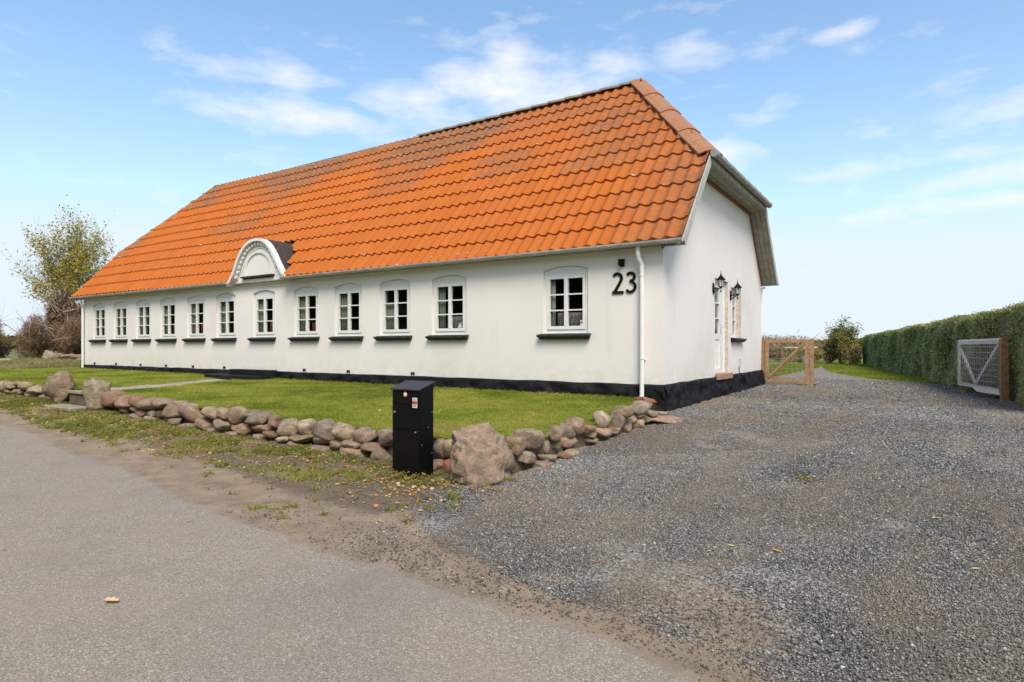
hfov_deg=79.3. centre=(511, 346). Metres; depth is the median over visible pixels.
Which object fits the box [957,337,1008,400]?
drive gate
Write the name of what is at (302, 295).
window
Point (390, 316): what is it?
window
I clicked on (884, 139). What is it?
sky
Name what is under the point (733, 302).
window
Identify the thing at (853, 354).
leafy shrub
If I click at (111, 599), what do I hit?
oak leaf
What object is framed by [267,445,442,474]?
weeds
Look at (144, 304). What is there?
window
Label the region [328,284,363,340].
window
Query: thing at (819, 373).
gravel driveway
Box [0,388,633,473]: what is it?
stone wall
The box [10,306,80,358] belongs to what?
bramble bush
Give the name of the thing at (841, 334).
garden tree
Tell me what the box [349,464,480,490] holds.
fallen leaves
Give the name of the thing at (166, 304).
window
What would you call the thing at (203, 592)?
road
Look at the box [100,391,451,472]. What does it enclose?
stone wall
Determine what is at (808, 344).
garden gate
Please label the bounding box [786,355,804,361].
bare shrub
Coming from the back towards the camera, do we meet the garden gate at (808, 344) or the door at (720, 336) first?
the garden gate at (808, 344)
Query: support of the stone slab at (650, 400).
on the stone wall at (567, 432)
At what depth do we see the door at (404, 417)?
7.44 m
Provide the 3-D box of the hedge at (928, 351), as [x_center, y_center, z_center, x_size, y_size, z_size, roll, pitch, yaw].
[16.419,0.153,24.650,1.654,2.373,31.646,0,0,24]
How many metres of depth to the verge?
7.16 m
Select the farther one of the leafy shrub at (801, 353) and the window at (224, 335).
the leafy shrub at (801, 353)
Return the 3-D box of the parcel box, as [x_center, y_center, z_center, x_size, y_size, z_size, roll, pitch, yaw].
[-1.216,1.024,7.553,0.473,1.191,0.285,0,0,33]
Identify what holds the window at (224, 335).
in the farmhouse
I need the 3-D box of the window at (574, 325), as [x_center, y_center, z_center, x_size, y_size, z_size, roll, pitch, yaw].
[1.131,-0.912,12.940,1.250,1.534,0.347,0,0,33]
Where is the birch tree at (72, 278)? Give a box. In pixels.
[1,195,123,307]
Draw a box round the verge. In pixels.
[0,353,894,541]
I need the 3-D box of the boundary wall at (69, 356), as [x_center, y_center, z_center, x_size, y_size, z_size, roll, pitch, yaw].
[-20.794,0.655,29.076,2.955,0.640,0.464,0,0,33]
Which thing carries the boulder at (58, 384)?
on the verge
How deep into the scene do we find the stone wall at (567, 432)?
8.46 m
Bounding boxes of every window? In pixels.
[88,304,105,342]
[108,302,127,341]
[130,300,150,341]
[155,298,176,341]
[182,296,205,341]
[210,293,236,341]
[247,290,275,340]
[288,287,319,340]
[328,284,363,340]
[373,280,412,340]
[425,275,468,339]
[536,266,590,338]
[731,289,746,341]
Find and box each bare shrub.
[762,332,825,356]
[765,337,783,361]
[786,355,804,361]
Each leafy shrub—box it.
[782,343,823,361]
[819,333,837,363]
[833,335,864,364]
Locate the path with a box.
[110,379,223,390]
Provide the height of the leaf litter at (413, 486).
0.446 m
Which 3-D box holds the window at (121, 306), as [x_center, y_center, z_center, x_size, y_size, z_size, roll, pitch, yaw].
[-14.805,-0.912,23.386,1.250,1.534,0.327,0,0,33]
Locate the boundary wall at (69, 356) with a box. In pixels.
[56,353,80,360]
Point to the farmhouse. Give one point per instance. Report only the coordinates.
(613, 240)
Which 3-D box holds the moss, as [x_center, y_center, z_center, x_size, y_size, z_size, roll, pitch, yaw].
[3.262,1.457,6.841,0.366,0.049,0.321,0,0,22]
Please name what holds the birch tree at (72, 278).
on the verge
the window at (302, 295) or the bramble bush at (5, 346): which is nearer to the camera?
the window at (302, 295)
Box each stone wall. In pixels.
[0,380,52,399]
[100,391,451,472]
[506,400,666,467]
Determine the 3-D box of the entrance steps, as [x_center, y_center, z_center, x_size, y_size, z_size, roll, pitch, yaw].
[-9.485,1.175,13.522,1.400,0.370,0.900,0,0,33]
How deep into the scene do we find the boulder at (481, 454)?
7.13 m
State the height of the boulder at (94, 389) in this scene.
0.727 m
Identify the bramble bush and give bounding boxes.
[0,316,18,358]
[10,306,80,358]
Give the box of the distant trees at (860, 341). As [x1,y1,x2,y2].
[4,334,862,350]
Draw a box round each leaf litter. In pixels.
[0,380,1020,521]
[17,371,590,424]
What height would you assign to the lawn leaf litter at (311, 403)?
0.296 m
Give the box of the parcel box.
[390,380,434,478]
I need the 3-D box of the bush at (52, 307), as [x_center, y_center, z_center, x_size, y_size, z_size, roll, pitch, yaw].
[-24.306,-1.638,33.893,3.621,5.350,3.403,0,0,33]
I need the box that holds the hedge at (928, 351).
[862,301,1023,405]
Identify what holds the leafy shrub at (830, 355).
on the verge
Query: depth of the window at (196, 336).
20.58 m
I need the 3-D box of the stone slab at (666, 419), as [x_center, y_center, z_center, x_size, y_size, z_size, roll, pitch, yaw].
[2.567,1.248,10.553,0.621,0.118,0.454,3,2,-24]
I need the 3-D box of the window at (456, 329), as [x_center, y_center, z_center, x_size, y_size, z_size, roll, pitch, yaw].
[-1.461,-0.912,14.667,1.250,1.534,0.391,0,0,33]
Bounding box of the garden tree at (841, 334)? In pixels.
[814,314,863,362]
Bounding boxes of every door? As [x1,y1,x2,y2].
[393,405,418,432]
[715,279,724,372]
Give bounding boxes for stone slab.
[635,397,656,407]
[646,415,682,422]
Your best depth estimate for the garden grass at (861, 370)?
27.96 m
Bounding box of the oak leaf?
[102,597,118,600]
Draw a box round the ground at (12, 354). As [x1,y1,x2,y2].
[2,349,861,356]
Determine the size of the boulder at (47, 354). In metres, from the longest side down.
0.776 x 0.775 x 0.609 m
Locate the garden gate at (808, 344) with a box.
[761,339,814,385]
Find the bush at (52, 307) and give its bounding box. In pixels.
[33,273,82,353]
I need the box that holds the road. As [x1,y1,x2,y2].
[0,423,715,681]
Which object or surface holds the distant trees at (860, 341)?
on the ground at (12, 354)
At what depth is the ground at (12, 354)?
178.29 m
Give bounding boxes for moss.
[789,473,823,481]
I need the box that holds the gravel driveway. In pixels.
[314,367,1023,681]
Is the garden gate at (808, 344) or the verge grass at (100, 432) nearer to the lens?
the verge grass at (100, 432)
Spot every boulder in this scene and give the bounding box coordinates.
[42,350,58,359]
[45,371,77,401]
[82,377,110,409]
[449,422,514,485]
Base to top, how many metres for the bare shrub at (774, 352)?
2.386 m
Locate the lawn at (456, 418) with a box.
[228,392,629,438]
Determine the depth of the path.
15.54 m
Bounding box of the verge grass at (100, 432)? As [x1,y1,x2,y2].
[0,392,515,524]
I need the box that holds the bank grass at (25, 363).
[0,357,80,369]
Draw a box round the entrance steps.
[42,390,86,410]
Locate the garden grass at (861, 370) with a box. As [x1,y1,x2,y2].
[769,361,936,382]
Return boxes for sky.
[0,0,1023,339]
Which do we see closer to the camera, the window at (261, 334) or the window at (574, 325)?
the window at (574, 325)
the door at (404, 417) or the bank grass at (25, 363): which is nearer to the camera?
the door at (404, 417)
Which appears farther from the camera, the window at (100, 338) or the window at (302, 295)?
the window at (100, 338)
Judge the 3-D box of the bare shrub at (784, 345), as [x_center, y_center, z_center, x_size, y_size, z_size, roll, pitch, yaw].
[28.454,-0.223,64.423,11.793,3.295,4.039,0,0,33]
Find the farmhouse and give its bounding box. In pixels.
[68,78,778,410]

